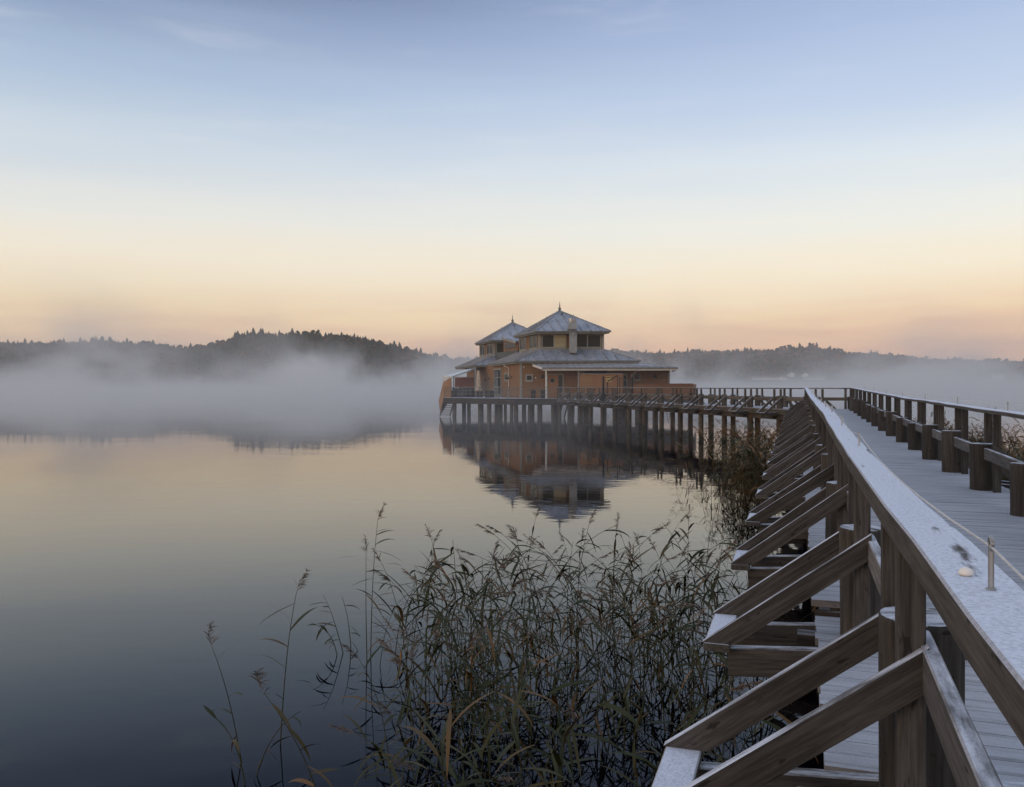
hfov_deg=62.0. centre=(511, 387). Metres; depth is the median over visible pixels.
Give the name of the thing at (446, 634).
reed
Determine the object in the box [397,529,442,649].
reed
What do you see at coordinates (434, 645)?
reed
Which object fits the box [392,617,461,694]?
reed
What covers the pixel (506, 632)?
reed
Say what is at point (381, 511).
reed
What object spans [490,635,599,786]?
reed
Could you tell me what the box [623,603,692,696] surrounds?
reed
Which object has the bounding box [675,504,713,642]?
reed
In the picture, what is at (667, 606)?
reed
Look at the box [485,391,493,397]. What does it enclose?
planter
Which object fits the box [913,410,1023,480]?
reed bed
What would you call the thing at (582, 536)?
reed
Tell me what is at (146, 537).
lake water
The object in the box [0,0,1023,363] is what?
sky
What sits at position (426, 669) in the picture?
reed
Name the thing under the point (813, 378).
house
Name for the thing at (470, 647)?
reed
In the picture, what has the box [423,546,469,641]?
reed
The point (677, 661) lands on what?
reed
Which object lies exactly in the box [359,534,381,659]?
reed
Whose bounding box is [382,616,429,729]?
reed
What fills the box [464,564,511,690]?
reed
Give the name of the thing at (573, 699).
reed
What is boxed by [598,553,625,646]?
reed
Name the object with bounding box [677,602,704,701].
reed
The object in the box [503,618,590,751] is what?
reed
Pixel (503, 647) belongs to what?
reed
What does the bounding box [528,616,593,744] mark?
reed
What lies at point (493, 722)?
reed
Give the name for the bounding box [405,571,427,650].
reed
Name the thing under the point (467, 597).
reed
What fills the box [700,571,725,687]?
reed
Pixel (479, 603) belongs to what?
reed
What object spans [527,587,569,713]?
reed
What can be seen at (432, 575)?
reed
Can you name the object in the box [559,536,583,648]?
reed
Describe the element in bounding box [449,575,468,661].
reed
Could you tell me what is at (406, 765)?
reed
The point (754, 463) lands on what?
reed bed
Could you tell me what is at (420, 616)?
reed
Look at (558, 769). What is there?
reed
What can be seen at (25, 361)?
forest
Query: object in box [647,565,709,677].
reed
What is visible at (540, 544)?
reed
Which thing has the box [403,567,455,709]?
reed
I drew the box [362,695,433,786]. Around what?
reed
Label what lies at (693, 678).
reed
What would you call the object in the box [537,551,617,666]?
reed
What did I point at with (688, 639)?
reed
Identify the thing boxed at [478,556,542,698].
reed
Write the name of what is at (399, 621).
reed
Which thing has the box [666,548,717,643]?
reed
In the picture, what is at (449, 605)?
reed
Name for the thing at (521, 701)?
reed
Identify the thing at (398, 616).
reed
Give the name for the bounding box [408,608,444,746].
reed
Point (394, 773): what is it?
reed
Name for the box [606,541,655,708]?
reed
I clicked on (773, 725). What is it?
reed
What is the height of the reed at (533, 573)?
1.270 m
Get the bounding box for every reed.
[203,705,245,784]
[204,621,243,761]
[250,667,339,786]
[254,711,300,775]
[257,568,316,744]
[307,623,336,654]
[311,595,342,652]
[328,714,438,786]
[335,644,404,784]
[341,503,400,655]
[342,597,359,648]
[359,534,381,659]
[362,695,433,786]
[366,582,433,664]
[370,549,436,726]
[373,569,451,696]
[377,638,499,786]
[381,632,427,786]
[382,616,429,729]
[384,754,452,786]
[387,628,492,733]
[388,574,441,666]
[389,560,446,652]
[389,622,461,714]
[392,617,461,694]
[395,699,457,786]
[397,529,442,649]
[397,583,494,734]
[398,580,451,651]
[402,568,502,743]
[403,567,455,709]
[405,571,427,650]
[405,629,443,744]
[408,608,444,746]
[416,545,453,683]
[417,571,497,640]
[417,630,492,786]
[418,553,474,695]
[419,524,456,658]
[420,571,449,629]
[420,658,476,786]
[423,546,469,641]
[427,585,499,733]
[431,619,505,736]
[433,682,534,786]
[438,547,520,677]
[439,654,538,781]
[440,549,492,675]
[440,625,485,710]
[440,641,506,745]
[441,575,492,667]
[441,590,464,658]
[442,679,524,786]
[444,561,484,632]
[444,619,494,758]
[446,550,516,657]
[447,578,490,640]
[448,579,525,750]
[449,558,514,666]
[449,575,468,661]
[450,595,482,720]
[451,578,490,633]
[457,549,559,653]
[457,558,501,642]
[457,618,493,726]
[462,614,528,710]
[463,563,488,633]
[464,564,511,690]
[464,702,503,786]
[466,542,506,719]
[467,769,512,786]
[468,541,503,664]
[469,553,518,709]
[471,644,516,716]
[473,585,506,743]
[473,610,529,786]
[476,544,550,647]
[476,552,525,637]
[477,524,564,672]
[477,613,514,731]
[477,637,531,763]
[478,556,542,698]
[479,681,561,786]
[481,579,524,659]
[483,580,533,690]
[486,617,562,745]
[487,525,550,642]
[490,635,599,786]
[492,607,561,739]
[494,525,530,658]
[494,584,536,700]
[494,730,573,786]
[496,624,574,745]
[498,583,523,694]
[499,527,537,626]
[499,590,535,703]
[503,548,594,690]
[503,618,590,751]
[504,503,542,639]
[507,599,593,775]
[508,536,594,638]
[518,577,540,679]
[519,586,552,698]
[520,545,563,664]
[523,534,589,651]
[523,554,566,677]
[525,587,579,690]
[526,536,605,664]
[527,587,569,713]
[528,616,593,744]
[529,700,595,786]
[534,526,627,643]
[535,612,579,728]
[536,632,611,763]
[536,697,642,786]
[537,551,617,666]
[539,599,590,695]
[540,583,630,728]
[542,589,601,689]
[542,617,600,723]
[547,531,572,644]
[556,571,640,687]
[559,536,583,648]
[562,528,591,641]
[564,569,595,637]
[566,599,589,701]
[567,591,610,729]
[567,618,650,722]
[575,574,623,694]
[575,586,692,733]
[576,509,613,651]
[576,545,641,648]
[576,670,659,786]
[577,600,617,739]
[585,617,611,740]
[586,612,650,715]
[589,563,648,683]
[591,580,672,690]
[592,572,620,651]
[593,614,645,738]
[594,563,627,647]
[595,552,643,642]
[595,552,644,634]
[595,577,631,734]
[595,611,674,755]
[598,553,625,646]
[599,523,670,640]
[601,680,762,786]
[602,512,628,678]
[603,580,632,694]
[604,528,645,656]
[604,535,647,637]
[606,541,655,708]
[606,547,659,650]
[608,552,684,668]
[613,580,641,688]
[618,615,687,724]
[620,585,712,724]
[623,581,637,678]
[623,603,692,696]
[625,627,696,742]
[627,533,662,654]
[630,574,678,660]
[632,577,676,675]
[633,601,686,693]
[634,564,658,651]
[634,572,676,678]
[635,710,700,786]
[636,599,697,720]
[637,513,687,636]
[638,577,667,660]
[638,592,690,661]
[646,536,689,687]
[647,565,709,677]
[650,575,682,663]
[652,525,710,631]
[655,573,696,681]
[656,537,738,666]
[658,642,712,729]
[659,600,696,702]
[661,552,713,672]
[663,611,716,756]
[665,571,747,712]
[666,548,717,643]
[666,549,735,658]
[668,541,701,685]
[669,535,742,685]
[670,645,733,731]
[671,570,703,646]
[674,551,766,678]
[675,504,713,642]
[676,673,742,755]
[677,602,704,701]
[677,632,726,711]
[679,577,709,675]
[685,556,710,675]
[688,487,730,619]
[688,600,747,698]
[689,658,746,762]
[690,606,727,703]
[691,557,726,687]
[699,556,720,652]
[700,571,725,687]
[703,712,818,763]
[705,579,748,618]
[709,532,742,609]
[710,663,732,711]
[716,685,759,762]
[751,715,778,746]
[755,606,816,730]
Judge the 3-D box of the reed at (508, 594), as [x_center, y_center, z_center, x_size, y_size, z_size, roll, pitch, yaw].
[-0.218,2.270,6.870,0.674,1.406,0.447,0,0,-11]
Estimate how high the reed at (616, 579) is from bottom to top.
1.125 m
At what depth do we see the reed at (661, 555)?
8.45 m
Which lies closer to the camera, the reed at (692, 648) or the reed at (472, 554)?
the reed at (692, 648)
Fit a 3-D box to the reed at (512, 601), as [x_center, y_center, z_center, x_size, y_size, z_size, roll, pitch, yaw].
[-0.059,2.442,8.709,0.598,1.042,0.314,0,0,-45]
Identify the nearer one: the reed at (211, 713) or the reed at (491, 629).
the reed at (211, 713)
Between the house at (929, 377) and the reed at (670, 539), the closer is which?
the reed at (670, 539)
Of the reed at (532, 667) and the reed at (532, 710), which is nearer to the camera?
the reed at (532, 667)
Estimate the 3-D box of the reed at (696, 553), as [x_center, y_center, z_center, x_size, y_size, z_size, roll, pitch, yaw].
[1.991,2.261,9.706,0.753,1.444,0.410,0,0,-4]
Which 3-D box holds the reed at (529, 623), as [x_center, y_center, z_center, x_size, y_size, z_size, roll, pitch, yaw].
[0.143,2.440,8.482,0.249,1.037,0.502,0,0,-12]
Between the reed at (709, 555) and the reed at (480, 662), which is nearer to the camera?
the reed at (480, 662)
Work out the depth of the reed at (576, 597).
9.59 m
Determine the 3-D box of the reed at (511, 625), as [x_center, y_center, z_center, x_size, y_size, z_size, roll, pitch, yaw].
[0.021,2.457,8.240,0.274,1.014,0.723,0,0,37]
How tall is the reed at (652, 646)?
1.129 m
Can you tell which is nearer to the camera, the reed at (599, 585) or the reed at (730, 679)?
the reed at (730, 679)
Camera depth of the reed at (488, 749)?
5.38 m
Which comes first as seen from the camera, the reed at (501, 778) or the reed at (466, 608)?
the reed at (501, 778)
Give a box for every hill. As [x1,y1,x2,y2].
[0,342,454,390]
[633,356,1023,388]
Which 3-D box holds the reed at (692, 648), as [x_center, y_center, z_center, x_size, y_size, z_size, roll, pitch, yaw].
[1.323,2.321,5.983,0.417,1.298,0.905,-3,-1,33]
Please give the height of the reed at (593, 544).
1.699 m
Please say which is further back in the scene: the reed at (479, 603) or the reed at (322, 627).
the reed at (322, 627)
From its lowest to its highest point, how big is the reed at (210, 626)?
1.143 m
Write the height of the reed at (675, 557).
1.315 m
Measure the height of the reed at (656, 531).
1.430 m
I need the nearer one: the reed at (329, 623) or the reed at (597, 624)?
the reed at (597, 624)
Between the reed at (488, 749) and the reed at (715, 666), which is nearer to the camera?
the reed at (488, 749)
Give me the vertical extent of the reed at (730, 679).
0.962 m
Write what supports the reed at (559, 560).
in the lake water
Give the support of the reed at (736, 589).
in the lake water
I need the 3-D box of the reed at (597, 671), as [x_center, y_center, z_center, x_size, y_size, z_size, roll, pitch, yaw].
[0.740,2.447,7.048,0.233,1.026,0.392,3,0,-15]
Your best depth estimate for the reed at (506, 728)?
6.00 m
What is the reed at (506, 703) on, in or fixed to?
in the lake water
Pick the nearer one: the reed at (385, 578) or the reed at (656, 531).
the reed at (385, 578)
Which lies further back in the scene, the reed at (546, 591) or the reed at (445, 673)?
the reed at (546, 591)
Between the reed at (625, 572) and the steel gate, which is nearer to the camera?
the reed at (625, 572)
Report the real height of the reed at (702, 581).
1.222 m
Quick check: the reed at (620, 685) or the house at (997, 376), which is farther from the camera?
the house at (997, 376)
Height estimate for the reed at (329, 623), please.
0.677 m
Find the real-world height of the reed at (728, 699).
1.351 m
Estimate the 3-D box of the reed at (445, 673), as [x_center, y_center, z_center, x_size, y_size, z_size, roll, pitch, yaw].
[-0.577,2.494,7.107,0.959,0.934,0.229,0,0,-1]
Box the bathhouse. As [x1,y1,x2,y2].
[439,302,695,421]
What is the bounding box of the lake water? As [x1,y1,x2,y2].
[0,389,1023,786]
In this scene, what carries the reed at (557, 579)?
in the lake water
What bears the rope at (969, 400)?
attached to the boardwalk at (903, 653)
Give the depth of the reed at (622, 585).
9.71 m
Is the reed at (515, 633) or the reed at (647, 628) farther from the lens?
the reed at (647, 628)
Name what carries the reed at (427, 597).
in the lake water
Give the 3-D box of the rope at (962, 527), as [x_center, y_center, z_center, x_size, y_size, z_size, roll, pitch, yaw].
[5.790,0.213,15.994,0.029,0.336,29.990,0,0,19]
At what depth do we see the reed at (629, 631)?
8.57 m
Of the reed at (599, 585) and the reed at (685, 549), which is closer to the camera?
the reed at (685, 549)
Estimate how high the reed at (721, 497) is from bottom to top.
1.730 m
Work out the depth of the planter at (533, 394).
77.39 m
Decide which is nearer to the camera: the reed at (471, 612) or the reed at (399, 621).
the reed at (399, 621)
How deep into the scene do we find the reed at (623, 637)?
8.04 m
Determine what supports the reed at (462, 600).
in the lake water
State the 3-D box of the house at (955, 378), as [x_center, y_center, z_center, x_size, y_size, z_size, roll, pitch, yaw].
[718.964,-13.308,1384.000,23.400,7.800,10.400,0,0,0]
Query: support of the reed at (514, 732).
in the lake water
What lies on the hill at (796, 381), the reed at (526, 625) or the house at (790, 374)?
the house at (790, 374)
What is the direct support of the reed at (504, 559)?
in the lake water
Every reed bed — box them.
[580,412,784,503]
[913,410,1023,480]
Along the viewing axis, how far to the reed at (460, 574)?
9.59 m
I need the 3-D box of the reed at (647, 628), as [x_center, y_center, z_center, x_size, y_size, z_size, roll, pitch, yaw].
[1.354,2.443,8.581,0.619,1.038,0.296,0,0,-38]
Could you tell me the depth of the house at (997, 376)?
1372.45 m
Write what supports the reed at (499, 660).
in the lake water
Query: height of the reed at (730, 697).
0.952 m
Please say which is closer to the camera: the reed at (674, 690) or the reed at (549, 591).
the reed at (674, 690)
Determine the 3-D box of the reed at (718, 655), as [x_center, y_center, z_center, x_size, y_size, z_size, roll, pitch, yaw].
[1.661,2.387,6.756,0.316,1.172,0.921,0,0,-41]
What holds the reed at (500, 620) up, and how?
in the lake water
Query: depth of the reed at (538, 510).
9.99 m
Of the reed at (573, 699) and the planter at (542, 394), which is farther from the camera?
the planter at (542, 394)
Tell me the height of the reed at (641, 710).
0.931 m
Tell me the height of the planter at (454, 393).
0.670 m
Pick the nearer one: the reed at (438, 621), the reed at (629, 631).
the reed at (629, 631)
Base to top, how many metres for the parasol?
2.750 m
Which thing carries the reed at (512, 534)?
in the lake water
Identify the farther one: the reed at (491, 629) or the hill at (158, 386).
the hill at (158, 386)
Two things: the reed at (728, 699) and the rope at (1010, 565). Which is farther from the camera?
the reed at (728, 699)
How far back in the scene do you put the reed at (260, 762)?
6.38 m
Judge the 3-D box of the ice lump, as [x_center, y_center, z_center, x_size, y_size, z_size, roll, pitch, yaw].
[1.021,0.413,1.915,0.032,0.018,0.034,0,0,0]
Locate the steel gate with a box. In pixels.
[599,375,632,401]
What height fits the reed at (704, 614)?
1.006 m
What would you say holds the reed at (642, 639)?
in the lake water
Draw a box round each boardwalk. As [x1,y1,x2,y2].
[556,388,851,444]
[651,387,1023,786]
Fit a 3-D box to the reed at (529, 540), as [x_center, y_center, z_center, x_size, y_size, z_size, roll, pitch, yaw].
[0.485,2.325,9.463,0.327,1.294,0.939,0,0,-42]
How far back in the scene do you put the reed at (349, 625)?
9.38 m
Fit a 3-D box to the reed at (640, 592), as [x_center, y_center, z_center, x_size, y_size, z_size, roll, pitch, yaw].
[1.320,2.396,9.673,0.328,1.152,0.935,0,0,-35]
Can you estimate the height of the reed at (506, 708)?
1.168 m
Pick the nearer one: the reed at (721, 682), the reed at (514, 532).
the reed at (721, 682)
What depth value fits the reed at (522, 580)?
9.23 m
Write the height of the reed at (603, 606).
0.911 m
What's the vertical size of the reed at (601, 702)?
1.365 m
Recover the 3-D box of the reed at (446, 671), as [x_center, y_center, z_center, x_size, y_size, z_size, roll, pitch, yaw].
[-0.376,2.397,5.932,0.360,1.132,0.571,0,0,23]
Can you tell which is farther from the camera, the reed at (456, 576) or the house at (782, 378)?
the house at (782, 378)
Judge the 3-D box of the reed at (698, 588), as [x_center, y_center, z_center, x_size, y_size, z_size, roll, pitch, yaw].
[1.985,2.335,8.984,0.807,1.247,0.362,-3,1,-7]
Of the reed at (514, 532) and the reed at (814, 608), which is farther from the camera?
the reed at (514, 532)
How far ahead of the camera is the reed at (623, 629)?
7.98 m
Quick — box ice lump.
[958,567,973,575]
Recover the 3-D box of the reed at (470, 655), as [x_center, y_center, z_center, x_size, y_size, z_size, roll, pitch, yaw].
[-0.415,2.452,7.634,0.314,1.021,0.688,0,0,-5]
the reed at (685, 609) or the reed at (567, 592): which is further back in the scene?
the reed at (567, 592)
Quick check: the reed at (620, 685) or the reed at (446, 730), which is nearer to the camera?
the reed at (446, 730)
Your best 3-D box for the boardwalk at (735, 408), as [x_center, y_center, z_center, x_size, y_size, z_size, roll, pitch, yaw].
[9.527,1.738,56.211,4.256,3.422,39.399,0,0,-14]
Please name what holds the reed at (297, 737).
in the lake water
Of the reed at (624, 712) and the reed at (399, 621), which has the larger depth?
the reed at (399, 621)
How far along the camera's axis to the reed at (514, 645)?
7.51 m
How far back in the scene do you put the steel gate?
62.39 m
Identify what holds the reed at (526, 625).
in the lake water
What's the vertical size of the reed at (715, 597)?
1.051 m
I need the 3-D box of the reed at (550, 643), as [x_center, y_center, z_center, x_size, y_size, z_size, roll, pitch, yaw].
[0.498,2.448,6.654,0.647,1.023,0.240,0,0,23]
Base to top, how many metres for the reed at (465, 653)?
1.333 m
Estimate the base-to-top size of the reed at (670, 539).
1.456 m
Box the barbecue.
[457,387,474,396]
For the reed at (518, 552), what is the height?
1.561 m
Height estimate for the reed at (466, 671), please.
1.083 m
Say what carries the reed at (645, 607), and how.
in the lake water
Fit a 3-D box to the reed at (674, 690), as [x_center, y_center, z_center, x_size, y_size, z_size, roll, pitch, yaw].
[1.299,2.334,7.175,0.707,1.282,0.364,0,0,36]
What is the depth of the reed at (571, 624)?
7.88 m
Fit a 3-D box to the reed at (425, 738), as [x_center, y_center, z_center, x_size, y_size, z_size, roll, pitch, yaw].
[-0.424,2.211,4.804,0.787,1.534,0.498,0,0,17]
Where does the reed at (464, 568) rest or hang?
in the lake water
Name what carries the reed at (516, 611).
in the lake water
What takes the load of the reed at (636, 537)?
in the lake water
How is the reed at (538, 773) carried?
in the lake water
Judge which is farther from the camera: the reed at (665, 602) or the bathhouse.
the bathhouse
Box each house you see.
[752,377,770,379]
[779,376,787,380]
[786,372,794,376]
[804,377,824,379]
[905,376,915,379]
[924,376,934,380]
[946,377,962,380]
[992,373,1003,380]
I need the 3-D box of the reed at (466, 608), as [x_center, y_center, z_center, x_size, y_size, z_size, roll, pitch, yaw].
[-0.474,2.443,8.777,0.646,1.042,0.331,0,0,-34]
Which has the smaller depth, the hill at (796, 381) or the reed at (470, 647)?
the reed at (470, 647)
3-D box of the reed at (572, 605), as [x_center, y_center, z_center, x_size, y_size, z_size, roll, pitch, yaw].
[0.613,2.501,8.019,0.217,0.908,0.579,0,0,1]
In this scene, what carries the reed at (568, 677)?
in the lake water
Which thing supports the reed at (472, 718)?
in the lake water
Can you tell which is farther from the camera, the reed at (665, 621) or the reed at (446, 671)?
the reed at (665, 621)
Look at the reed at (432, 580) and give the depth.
8.68 m
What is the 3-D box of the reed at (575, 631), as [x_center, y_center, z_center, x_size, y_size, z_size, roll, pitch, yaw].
[0.596,2.317,7.168,0.850,1.321,0.309,0,0,8]
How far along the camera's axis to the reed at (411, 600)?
9.35 m
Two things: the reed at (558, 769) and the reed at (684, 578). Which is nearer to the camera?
the reed at (558, 769)
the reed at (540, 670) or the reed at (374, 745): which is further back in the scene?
the reed at (540, 670)
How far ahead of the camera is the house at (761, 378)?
1334.50 m
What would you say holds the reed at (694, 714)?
in the lake water
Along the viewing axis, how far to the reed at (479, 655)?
7.23 m
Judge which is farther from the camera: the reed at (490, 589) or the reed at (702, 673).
the reed at (490, 589)
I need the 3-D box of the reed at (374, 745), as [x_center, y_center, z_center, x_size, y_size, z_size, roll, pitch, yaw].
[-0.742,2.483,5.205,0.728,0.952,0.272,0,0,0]
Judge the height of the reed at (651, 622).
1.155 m
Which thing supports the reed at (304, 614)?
in the lake water
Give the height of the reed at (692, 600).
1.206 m
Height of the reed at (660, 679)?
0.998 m
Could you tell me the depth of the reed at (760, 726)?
5.35 m
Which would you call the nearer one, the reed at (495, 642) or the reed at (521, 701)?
the reed at (521, 701)
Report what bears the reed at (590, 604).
in the lake water
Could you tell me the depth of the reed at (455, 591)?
9.47 m
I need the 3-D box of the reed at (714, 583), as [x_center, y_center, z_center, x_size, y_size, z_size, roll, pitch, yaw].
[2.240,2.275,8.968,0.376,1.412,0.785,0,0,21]
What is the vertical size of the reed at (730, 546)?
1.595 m
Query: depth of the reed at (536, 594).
8.04 m
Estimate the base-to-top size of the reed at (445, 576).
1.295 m
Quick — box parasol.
[475,370,481,396]
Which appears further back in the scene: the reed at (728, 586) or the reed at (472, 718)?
the reed at (728, 586)
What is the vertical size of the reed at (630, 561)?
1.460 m
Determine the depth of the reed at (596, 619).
7.50 m
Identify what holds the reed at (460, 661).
in the lake water
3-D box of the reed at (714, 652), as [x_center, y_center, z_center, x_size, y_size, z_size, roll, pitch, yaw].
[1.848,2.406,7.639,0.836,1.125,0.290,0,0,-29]
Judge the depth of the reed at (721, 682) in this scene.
6.70 m
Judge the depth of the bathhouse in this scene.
79.43 m
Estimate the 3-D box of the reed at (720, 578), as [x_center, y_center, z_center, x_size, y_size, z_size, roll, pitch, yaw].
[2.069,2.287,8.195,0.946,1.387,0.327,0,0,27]
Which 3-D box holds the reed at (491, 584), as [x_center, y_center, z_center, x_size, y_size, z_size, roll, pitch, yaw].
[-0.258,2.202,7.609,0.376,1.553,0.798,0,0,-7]
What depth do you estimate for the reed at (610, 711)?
7.11 m
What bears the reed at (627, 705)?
in the lake water
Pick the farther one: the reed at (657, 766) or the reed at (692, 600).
the reed at (692, 600)
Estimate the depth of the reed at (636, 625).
7.27 m
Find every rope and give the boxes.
[809,388,989,546]
[869,388,1023,406]
[991,547,1023,579]
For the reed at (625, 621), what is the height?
1.213 m
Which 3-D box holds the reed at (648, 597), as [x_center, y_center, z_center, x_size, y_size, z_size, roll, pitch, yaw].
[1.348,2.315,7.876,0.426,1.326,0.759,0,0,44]
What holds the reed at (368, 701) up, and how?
in the lake water
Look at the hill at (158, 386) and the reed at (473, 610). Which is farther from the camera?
the hill at (158, 386)
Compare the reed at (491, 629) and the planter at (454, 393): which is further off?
the planter at (454, 393)
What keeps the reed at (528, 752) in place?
in the lake water
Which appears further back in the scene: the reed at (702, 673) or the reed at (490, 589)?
the reed at (490, 589)
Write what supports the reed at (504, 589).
in the lake water
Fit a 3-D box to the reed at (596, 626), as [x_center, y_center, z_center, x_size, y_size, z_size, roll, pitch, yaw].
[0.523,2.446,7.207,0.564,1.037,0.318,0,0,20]
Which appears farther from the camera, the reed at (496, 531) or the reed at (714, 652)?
the reed at (496, 531)
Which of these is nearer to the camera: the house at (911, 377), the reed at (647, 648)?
the reed at (647, 648)
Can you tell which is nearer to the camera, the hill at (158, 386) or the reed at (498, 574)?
the reed at (498, 574)
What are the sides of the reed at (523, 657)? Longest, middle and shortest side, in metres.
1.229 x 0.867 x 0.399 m
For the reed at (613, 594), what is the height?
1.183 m
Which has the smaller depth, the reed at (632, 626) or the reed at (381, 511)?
the reed at (632, 626)
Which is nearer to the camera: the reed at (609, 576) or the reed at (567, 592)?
the reed at (609, 576)
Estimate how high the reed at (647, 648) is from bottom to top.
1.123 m
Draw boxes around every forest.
[0,328,477,390]
[467,344,1023,387]
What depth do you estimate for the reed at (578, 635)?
8.11 m
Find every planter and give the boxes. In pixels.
[452,391,457,396]
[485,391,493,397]
[531,391,535,397]
[540,389,544,397]
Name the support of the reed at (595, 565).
in the lake water
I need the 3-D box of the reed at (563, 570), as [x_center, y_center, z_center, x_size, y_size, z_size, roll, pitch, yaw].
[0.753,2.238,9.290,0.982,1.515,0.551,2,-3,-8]
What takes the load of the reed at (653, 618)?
in the lake water

